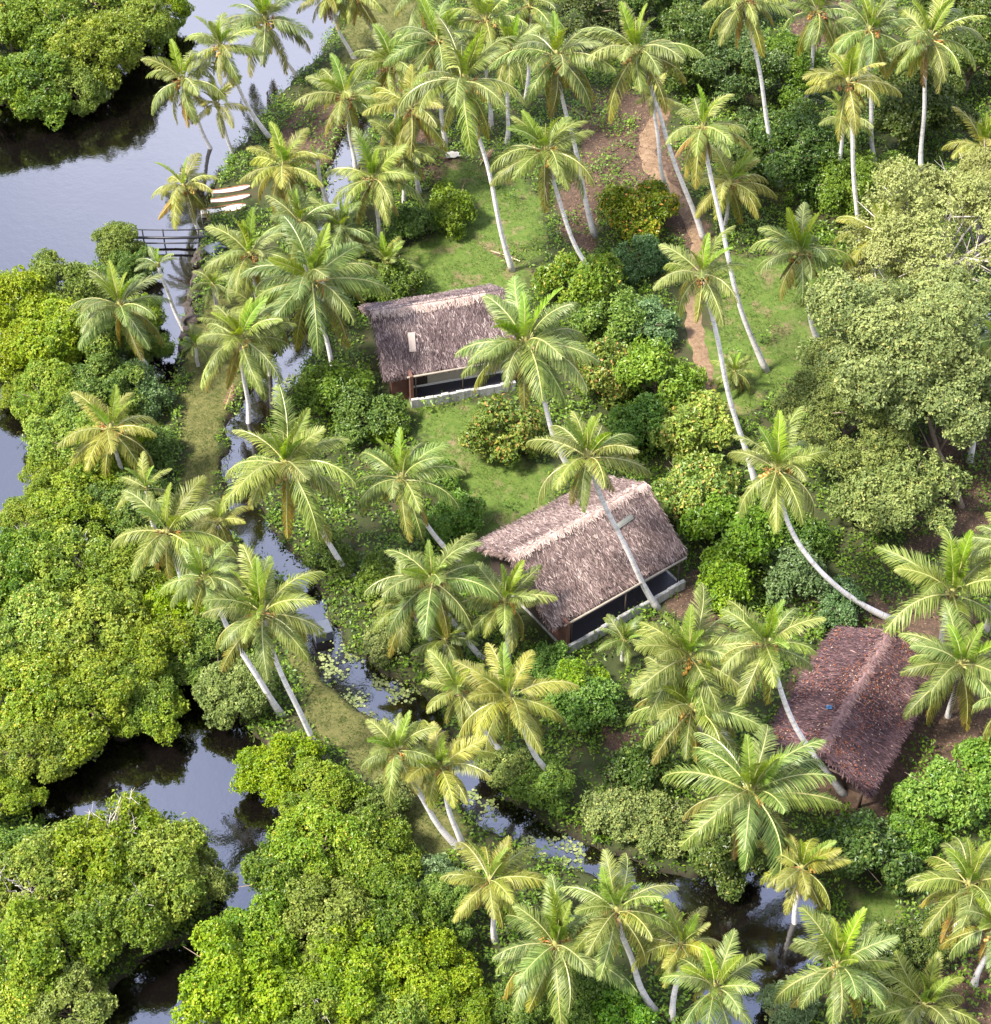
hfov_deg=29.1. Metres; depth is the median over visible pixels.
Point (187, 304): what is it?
bank rock
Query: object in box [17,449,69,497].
mangrove bush
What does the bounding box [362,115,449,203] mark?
coconut palm
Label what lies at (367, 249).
coconut palm
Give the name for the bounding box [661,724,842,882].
coconut palm
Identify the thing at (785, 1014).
shrub
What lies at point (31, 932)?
mangrove bush
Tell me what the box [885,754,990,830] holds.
shrub
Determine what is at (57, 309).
mangrove bush
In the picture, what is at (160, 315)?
mangrove bush
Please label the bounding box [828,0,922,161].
coconut palm
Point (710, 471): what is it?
shrub
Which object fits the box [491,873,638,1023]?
coconut palm
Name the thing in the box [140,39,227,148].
coconut palm
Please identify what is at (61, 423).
mangrove bush
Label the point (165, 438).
shrub
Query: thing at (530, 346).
coconut palm
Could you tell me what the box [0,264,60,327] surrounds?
mangrove bush
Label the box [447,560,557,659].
coconut palm
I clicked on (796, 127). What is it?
broadleaf tree
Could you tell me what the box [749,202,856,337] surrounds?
coconut palm
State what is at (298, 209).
coconut palm
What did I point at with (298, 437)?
coconut palm
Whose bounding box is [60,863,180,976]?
mangrove bush
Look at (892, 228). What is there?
broadleaf tree
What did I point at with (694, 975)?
coconut palm
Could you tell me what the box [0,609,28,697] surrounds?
mangrove bush
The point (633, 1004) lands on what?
shrub
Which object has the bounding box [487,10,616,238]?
coconut palm
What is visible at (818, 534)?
shrub
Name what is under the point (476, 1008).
mangrove bush
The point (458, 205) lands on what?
shrub
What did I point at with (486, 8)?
coconut palm
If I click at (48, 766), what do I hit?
mangrove bush
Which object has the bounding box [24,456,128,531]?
mangrove bush
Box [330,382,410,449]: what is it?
shrub
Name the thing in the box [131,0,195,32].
mangrove bush
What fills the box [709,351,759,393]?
coconut palm
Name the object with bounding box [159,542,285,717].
coconut palm
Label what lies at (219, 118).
coconut palm
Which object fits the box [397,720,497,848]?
coconut palm
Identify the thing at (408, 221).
shrub
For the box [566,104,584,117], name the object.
fallen frond
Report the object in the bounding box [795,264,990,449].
broadleaf tree
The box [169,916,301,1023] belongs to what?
mangrove bush
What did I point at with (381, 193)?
coconut palm
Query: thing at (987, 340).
coconut palm
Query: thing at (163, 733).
mangrove bush
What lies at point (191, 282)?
bank rock
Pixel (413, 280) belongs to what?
shrub
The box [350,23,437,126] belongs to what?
coconut palm
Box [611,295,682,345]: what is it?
shrub
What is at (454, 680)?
coconut palm
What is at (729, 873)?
shrub
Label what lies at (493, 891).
coconut palm
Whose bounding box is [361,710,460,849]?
coconut palm
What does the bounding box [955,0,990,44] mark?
broadleaf tree
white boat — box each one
[201,203,245,217]
[210,194,249,203]
[212,185,249,196]
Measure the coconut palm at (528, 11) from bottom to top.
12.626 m
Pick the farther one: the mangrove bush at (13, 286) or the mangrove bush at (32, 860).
the mangrove bush at (13, 286)
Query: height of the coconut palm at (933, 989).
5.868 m
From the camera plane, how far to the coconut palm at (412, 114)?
146.47 m
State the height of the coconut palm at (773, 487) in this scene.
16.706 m
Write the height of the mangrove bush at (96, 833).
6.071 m
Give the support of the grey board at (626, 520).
on the thatched hut at (588, 578)
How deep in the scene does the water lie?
131.20 m
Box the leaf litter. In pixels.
[284,0,990,1023]
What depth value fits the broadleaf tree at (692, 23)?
159.65 m
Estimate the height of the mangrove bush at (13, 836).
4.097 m
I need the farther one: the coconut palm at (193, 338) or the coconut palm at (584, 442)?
the coconut palm at (193, 338)
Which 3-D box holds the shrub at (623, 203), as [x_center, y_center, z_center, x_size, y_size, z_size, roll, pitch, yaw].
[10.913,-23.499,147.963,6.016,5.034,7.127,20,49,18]
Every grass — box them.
[5,2,826,1023]
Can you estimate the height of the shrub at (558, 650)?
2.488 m
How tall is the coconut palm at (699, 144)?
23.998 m
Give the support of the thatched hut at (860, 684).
on the ground at (447, 426)
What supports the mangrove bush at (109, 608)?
on the ground at (447, 426)
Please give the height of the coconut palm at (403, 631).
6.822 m
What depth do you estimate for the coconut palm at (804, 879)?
101.94 m
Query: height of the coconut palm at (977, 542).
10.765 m
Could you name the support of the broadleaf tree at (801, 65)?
on the ground at (447, 426)
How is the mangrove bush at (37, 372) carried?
on the ground at (447, 426)
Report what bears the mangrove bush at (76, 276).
on the ground at (447, 426)
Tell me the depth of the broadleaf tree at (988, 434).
127.26 m
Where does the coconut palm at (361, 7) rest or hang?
on the ground at (447, 426)
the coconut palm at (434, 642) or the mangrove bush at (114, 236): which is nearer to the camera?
the coconut palm at (434, 642)
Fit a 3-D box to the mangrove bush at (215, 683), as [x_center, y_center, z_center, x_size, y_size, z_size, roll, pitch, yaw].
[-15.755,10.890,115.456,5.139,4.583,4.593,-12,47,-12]
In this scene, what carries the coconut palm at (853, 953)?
on the ground at (447, 426)
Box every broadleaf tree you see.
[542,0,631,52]
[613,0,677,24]
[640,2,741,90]
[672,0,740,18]
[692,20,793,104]
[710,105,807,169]
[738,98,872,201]
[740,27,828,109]
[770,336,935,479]
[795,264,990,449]
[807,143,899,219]
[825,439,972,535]
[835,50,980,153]
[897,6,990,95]
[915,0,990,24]
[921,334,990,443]
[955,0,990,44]
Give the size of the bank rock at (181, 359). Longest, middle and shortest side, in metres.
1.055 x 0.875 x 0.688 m
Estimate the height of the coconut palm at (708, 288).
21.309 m
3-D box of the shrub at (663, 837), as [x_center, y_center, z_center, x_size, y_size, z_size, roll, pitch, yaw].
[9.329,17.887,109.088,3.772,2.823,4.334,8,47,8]
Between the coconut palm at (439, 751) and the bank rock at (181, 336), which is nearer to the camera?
the coconut palm at (439, 751)
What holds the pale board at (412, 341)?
on the thatched hut at (445, 327)
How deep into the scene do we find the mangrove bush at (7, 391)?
133.99 m
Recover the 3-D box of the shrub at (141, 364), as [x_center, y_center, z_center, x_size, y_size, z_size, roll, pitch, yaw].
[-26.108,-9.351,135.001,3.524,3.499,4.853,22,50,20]
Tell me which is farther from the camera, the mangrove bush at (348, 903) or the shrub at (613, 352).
the shrub at (613, 352)
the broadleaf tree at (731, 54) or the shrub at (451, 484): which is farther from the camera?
the broadleaf tree at (731, 54)
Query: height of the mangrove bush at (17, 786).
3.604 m
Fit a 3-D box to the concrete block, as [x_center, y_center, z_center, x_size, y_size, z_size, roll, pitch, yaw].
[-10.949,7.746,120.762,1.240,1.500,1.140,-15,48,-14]
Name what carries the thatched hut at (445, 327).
on the ground at (447, 426)
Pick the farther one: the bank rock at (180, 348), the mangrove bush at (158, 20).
the mangrove bush at (158, 20)
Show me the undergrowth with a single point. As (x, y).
(555, 414)
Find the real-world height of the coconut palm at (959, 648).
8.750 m
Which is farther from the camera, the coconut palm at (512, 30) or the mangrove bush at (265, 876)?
the coconut palm at (512, 30)
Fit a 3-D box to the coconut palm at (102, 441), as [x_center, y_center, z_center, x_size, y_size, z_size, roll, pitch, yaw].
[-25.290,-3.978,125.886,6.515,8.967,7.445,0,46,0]
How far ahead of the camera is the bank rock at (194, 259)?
146.08 m
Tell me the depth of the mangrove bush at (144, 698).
113.22 m
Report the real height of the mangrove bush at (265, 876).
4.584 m
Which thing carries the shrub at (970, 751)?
on the ground at (447, 426)
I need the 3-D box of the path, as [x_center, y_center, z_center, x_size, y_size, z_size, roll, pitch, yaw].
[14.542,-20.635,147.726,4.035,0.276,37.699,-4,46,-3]
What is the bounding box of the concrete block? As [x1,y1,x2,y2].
[313,619,333,643]
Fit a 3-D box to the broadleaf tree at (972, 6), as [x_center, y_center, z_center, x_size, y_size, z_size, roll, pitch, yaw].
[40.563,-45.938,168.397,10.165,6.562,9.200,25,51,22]
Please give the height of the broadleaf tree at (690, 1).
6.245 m
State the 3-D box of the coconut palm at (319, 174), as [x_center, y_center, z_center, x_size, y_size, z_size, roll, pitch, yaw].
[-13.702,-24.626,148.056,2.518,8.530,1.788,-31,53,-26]
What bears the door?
in the thatched hut at (445, 327)
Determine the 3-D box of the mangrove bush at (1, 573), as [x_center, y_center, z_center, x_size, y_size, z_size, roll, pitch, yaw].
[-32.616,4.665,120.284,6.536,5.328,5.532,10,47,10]
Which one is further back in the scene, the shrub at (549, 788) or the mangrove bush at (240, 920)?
the shrub at (549, 788)
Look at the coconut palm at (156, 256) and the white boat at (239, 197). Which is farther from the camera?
the white boat at (239, 197)
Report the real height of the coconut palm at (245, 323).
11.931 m
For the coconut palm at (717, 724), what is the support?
on the ground at (447, 426)
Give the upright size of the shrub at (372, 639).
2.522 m
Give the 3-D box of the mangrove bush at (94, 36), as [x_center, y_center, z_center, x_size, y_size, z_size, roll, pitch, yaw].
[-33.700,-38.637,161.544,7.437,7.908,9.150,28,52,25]
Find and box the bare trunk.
[919,415,964,508]
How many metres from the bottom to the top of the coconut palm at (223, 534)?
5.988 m
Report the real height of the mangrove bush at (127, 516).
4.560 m
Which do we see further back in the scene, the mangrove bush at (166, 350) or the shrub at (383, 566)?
the mangrove bush at (166, 350)
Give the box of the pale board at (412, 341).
[408,332,416,351]
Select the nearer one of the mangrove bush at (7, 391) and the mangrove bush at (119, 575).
the mangrove bush at (119, 575)
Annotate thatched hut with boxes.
[357,283,516,408]
[468,475,686,652]
[759,623,936,807]
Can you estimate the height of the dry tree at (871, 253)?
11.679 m
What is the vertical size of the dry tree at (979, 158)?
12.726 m
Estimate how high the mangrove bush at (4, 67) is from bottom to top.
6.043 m
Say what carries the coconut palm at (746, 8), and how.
on the ground at (447, 426)
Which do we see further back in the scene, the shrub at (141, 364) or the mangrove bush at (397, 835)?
the shrub at (141, 364)
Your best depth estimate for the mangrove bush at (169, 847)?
103.60 m
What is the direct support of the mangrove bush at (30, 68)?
on the water
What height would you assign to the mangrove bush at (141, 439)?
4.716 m
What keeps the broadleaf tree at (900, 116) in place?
on the ground at (447, 426)
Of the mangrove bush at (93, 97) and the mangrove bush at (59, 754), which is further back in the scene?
the mangrove bush at (93, 97)
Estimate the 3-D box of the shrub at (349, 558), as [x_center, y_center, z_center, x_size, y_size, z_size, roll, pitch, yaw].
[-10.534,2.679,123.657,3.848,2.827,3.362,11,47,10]
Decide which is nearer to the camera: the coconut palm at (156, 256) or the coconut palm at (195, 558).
the coconut palm at (195, 558)
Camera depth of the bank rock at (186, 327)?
140.72 m
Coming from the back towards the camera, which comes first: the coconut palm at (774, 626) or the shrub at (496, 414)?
the shrub at (496, 414)
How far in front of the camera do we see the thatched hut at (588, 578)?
120.42 m
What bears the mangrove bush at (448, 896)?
on the ground at (447, 426)
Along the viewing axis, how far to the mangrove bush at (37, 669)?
112.44 m
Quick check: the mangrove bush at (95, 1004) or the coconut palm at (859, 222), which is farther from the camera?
the coconut palm at (859, 222)
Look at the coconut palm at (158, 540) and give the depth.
115.23 m
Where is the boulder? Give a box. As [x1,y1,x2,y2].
[204,241,226,256]
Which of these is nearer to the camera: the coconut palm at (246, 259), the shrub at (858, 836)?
the shrub at (858, 836)
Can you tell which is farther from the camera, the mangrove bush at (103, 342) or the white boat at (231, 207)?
the white boat at (231, 207)
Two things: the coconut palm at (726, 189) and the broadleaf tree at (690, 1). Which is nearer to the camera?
the coconut palm at (726, 189)
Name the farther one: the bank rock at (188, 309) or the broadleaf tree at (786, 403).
the bank rock at (188, 309)
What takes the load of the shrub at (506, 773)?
on the ground at (447, 426)
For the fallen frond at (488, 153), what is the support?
on the ground at (447, 426)
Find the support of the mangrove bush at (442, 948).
on the water
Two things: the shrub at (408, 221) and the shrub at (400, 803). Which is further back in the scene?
the shrub at (408, 221)
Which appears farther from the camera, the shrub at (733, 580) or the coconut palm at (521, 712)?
the shrub at (733, 580)
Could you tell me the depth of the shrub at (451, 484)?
128.19 m
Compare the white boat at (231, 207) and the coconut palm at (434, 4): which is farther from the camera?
the coconut palm at (434, 4)
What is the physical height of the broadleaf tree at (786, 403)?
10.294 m
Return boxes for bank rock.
[174,357,184,365]
[178,333,189,341]
[178,341,188,353]
[181,301,191,306]
[183,325,191,331]
[184,306,196,315]
[184,311,199,324]
[187,289,200,301]
[190,255,204,267]
[190,274,202,286]
[193,247,206,257]
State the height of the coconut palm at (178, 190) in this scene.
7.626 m
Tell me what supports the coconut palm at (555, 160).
on the ground at (447, 426)
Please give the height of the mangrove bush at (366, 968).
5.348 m
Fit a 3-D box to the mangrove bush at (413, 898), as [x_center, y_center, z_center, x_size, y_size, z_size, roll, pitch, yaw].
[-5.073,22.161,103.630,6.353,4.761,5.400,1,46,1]
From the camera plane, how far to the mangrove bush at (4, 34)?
161.60 m
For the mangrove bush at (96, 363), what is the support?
on the ground at (447, 426)
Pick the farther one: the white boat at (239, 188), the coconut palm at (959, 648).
the white boat at (239, 188)
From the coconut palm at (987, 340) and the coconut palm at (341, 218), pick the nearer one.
the coconut palm at (987, 340)
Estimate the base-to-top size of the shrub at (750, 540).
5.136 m
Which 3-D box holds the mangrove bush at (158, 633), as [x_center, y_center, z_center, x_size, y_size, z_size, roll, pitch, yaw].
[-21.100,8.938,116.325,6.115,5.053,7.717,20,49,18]
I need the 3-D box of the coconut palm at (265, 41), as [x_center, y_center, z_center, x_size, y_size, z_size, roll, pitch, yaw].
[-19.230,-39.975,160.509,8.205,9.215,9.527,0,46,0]
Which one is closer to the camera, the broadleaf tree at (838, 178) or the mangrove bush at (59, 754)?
the mangrove bush at (59, 754)
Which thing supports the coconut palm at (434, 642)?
on the ground at (447, 426)
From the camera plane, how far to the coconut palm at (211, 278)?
140.14 m
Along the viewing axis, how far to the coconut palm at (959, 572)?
114.73 m
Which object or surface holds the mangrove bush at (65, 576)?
on the ground at (447, 426)
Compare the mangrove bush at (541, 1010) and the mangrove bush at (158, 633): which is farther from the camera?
the mangrove bush at (158, 633)
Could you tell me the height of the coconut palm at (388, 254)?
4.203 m
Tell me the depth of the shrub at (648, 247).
143.79 m
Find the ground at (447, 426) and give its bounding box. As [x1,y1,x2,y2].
[0,0,990,1023]
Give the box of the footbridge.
[137,229,209,243]
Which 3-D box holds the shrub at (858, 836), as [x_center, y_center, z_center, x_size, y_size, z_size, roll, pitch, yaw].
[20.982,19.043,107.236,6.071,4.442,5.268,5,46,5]
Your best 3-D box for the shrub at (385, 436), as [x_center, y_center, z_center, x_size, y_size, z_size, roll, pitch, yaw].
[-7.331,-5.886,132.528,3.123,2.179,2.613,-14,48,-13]
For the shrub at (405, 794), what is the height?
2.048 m
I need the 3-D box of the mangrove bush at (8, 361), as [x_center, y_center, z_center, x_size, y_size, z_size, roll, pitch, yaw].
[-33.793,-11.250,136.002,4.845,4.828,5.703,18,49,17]
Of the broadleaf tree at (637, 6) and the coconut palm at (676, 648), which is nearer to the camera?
the coconut palm at (676, 648)
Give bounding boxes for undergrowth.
[0,0,990,1023]
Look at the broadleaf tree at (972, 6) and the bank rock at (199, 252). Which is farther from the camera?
the broadleaf tree at (972, 6)
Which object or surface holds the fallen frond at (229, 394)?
on the ground at (447, 426)
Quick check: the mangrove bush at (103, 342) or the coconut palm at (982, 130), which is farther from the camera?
the coconut palm at (982, 130)
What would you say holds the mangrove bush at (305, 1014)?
on the ground at (447, 426)
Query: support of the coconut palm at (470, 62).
on the ground at (447, 426)
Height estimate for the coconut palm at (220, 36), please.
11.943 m
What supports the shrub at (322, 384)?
on the ground at (447, 426)
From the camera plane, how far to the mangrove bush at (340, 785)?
108.94 m
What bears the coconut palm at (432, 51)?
on the ground at (447, 426)
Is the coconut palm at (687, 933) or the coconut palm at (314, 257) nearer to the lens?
the coconut palm at (687, 933)
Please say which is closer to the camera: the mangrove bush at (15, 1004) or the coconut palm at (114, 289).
the mangrove bush at (15, 1004)
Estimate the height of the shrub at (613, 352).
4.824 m
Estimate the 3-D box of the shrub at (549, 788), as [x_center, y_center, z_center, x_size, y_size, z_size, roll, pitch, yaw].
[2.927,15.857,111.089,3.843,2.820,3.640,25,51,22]
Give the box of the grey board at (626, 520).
[617,514,633,528]
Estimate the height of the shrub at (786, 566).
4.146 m
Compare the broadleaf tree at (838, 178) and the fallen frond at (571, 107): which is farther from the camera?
the fallen frond at (571, 107)
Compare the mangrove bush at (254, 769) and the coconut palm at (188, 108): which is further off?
the coconut palm at (188, 108)
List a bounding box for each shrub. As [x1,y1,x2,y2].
[100,357,154,404]
[122,374,176,423]
[127,422,176,470]
[291,359,375,420]
[301,526,360,579]
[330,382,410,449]
[340,261,379,303]
[345,784,410,825]
[353,550,396,612]
[360,257,429,301]
[362,612,410,666]
[368,410,412,443]
[370,773,414,819]
[385,201,439,244]
[397,853,464,888]
[414,487,486,544]
[419,458,462,495]
[426,178,477,240]
[457,393,545,466]
[473,744,531,787]
[508,756,576,816]
[522,640,575,688]
[531,248,627,312]
[537,963,612,1023]
[543,674,624,732]
[546,657,610,714]
[565,282,649,344]
[572,334,639,409]
[579,785,652,843]
[586,978,660,1023]
[596,173,684,243]
[602,738,686,796]
[606,392,674,449]
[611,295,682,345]
[611,333,708,414]
[612,233,670,285]
[626,789,692,859]
[642,388,736,477]
[651,448,740,522]
[678,489,788,565]
[684,817,768,903]
[694,543,755,626]
[756,980,819,1023]
[760,538,830,605]
[769,503,833,561]
[814,574,865,627]
[814,806,924,894]
[842,918,922,994]
[868,812,942,866]
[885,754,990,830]
[898,904,961,979]
[950,729,990,804]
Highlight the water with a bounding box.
[0,0,821,1023]
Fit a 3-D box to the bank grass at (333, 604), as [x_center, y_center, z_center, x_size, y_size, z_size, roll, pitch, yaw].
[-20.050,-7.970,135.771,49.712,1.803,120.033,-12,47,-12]
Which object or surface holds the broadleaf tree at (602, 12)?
on the ground at (447, 426)
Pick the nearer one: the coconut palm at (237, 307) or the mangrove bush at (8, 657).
the mangrove bush at (8, 657)
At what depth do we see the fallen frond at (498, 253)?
146.67 m
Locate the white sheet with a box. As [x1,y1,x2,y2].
[445,151,460,157]
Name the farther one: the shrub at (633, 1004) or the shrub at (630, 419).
the shrub at (630, 419)
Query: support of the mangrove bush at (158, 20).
on the water
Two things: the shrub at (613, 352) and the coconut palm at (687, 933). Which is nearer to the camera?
the coconut palm at (687, 933)
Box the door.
[413,375,427,385]
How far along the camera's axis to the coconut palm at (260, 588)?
103.80 m
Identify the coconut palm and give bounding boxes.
[56,384,159,476]
[67,260,171,378]
[110,475,236,589]
[116,451,176,566]
[134,246,184,331]
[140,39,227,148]
[151,152,219,235]
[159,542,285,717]
[178,75,250,153]
[181,324,212,366]
[185,12,272,138]
[185,493,247,565]
[190,263,234,308]
[196,296,296,423]
[201,543,329,759]
[203,207,294,343]
[220,384,355,578]
[221,0,313,77]
[225,285,289,375]
[238,215,392,365]
[239,121,332,228]
[262,184,337,272]
[294,53,387,171]
[296,0,355,58]
[303,144,330,208]
[309,196,379,269]
[319,0,387,43]
[323,126,424,238]
[333,236,378,270]
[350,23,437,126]
[352,426,465,561]
[357,231,423,281]
[361,64,448,193]
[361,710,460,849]
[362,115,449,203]
[364,533,498,659]
[372,557,455,657]
[382,0,485,146]
[394,0,451,74]
[396,16,526,272]
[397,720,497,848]
[410,614,478,674]
[421,648,511,758]
[433,0,527,128]
[439,835,549,943]
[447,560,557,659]
[452,641,578,784]
[455,275,599,477]
[476,12,544,144]
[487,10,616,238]
[489,109,614,300]
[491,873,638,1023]
[496,0,568,99]
[525,410,660,610]
[560,848,678,1011]
[579,1,704,241]
[596,613,654,666]
[625,654,764,764]
[627,582,760,746]
[631,898,723,1021]
[632,73,680,195]
[652,225,758,490]
[659,928,766,1023]
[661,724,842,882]
[665,84,769,373]
[683,144,776,229]
[702,0,794,188]
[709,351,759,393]
[719,600,847,797]
[727,405,893,620]
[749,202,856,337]
[755,833,851,924]
[773,903,899,1023]
[781,0,856,102]
[803,42,901,263]
[818,90,873,164]
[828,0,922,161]
[833,198,927,285]
[866,950,980,1023]
[875,526,990,643]
[884,0,986,170]
[898,598,990,731]
[904,837,990,957]
[939,889,990,987]
[941,106,990,159]
[956,512,990,632]
[966,318,990,463]
[971,669,990,741]
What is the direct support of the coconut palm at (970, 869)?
on the ground at (447, 426)
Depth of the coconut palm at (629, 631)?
117.04 m
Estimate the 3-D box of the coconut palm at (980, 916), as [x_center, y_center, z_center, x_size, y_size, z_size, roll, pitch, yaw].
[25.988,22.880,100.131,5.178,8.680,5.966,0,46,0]
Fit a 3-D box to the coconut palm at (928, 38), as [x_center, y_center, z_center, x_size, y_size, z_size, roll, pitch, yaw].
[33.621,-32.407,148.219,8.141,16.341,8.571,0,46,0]
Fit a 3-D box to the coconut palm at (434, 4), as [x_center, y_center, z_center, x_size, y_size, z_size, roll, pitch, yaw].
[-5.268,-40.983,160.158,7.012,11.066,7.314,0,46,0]
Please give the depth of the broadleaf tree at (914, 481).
122.85 m
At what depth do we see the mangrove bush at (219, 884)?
104.66 m
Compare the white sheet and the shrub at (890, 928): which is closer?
the shrub at (890, 928)
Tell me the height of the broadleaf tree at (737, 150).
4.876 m
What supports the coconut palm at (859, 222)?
on the ground at (447, 426)
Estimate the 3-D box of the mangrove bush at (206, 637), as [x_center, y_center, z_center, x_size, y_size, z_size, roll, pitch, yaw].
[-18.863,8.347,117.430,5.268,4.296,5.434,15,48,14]
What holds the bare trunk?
on the ground at (447, 426)
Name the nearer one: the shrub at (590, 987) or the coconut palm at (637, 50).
the shrub at (590, 987)
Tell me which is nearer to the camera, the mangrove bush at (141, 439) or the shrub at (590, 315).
the mangrove bush at (141, 439)
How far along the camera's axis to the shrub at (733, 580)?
120.33 m
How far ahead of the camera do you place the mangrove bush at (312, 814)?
105.38 m
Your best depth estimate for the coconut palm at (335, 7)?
161.61 m
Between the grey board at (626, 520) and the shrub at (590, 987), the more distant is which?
the grey board at (626, 520)
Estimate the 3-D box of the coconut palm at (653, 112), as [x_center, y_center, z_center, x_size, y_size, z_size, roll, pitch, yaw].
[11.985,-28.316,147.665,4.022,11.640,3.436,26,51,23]
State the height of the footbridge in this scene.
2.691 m
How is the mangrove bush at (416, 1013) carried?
on the ground at (447, 426)
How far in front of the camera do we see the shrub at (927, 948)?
102.88 m
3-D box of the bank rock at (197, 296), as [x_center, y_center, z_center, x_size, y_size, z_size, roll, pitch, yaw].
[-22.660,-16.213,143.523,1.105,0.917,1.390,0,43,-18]
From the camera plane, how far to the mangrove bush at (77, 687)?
112.18 m
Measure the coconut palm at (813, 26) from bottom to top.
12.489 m
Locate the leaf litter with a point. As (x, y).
(696, 570)
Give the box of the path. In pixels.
[638,107,716,392]
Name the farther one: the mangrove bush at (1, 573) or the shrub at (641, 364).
the shrub at (641, 364)
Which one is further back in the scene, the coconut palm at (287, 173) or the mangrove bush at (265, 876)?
the coconut palm at (287, 173)
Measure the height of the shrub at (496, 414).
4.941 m
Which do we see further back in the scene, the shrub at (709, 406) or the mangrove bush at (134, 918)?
the shrub at (709, 406)
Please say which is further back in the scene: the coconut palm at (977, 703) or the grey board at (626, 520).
the grey board at (626, 520)
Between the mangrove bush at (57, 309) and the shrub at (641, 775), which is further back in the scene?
the mangrove bush at (57, 309)
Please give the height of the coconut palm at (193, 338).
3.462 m
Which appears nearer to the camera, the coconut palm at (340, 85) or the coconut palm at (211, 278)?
the coconut palm at (211, 278)
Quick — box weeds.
[0,0,990,1023]
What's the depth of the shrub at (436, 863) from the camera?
106.56 m
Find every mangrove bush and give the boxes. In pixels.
[0,0,50,54]
[0,49,72,131]
[0,55,39,121]
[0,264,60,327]
[0,318,54,382]
[0,367,56,409]
[0,494,50,530]
[0,525,73,607]
[0,552,19,616]
[0,577,89,691]
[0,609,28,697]
[0,650,68,743]
[0,714,76,800]
[0,762,49,827]
[0,820,103,922]
[0,823,43,898]
[0,890,123,1008]
[0,951,58,1023]
[1,0,89,56]
[5,293,113,366]
[7,519,120,622]
[10,356,97,438]
[16,246,107,326]
[16,706,102,768]
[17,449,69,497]
[18,958,118,1023]
[20,405,130,494]
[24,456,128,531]
[30,651,135,767]
[34,584,150,683]
[36,57,110,116]
[39,789,165,904]
[41,351,149,416]
[46,8,149,92]
[55,301,145,377]
[60,0,148,14]
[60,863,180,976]
[73,414,154,478]
[75,469,168,539]
[76,536,171,606]
[90,221,146,265]
[94,604,198,698]
[98,661,179,732]
[100,242,163,284]
[104,0,177,55]
[107,667,190,746]
[110,812,209,937]
[123,292,168,328]
[127,325,175,363]
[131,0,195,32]
[138,567,216,632]
[164,609,237,685]
[168,847,238,922]
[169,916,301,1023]
[191,652,277,730]
[216,890,307,974]
[228,729,326,807]
[234,836,334,910]
[252,966,348,1023]
[263,793,377,881]
[277,872,380,976]
[278,756,371,837]
[285,917,412,1023]
[325,800,426,896]
[356,869,460,953]
[359,976,441,1023]
[376,922,483,1023]
[397,872,474,949]
[437,967,498,1023]
[488,977,552,1023]
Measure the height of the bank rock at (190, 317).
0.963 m
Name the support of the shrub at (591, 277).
on the ground at (447, 426)
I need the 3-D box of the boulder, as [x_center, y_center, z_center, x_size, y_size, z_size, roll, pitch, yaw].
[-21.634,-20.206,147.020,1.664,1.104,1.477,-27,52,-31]
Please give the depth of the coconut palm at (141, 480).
117.93 m
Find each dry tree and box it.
[835,236,954,355]
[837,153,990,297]
[922,143,990,280]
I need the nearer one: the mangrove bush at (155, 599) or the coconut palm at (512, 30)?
the mangrove bush at (155, 599)
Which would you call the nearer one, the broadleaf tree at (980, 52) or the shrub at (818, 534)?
the shrub at (818, 534)
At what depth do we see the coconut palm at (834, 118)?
144.94 m
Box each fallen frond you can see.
[222,385,235,408]
[480,148,493,164]
[490,250,519,260]
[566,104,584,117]
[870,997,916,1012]
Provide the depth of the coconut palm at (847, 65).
129.82 m
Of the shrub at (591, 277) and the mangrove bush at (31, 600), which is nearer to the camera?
the mangrove bush at (31, 600)
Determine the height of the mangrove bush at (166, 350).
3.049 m
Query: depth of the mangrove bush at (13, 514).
123.59 m
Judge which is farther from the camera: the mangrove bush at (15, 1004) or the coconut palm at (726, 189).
the coconut palm at (726, 189)
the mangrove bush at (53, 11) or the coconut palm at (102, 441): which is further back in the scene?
the mangrove bush at (53, 11)
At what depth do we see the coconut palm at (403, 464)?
118.99 m
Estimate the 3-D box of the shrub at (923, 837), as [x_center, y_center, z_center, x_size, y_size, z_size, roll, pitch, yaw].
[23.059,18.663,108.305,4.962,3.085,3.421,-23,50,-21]
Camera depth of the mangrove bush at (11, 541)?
119.04 m
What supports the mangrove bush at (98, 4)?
on the ground at (447, 426)
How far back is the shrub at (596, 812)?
108.94 m
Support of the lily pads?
on the water
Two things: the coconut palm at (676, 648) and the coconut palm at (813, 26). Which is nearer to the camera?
the coconut palm at (676, 648)
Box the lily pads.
[226,160,799,1023]
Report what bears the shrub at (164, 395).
on the ground at (447, 426)
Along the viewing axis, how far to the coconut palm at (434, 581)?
113.19 m
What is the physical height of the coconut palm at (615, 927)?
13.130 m

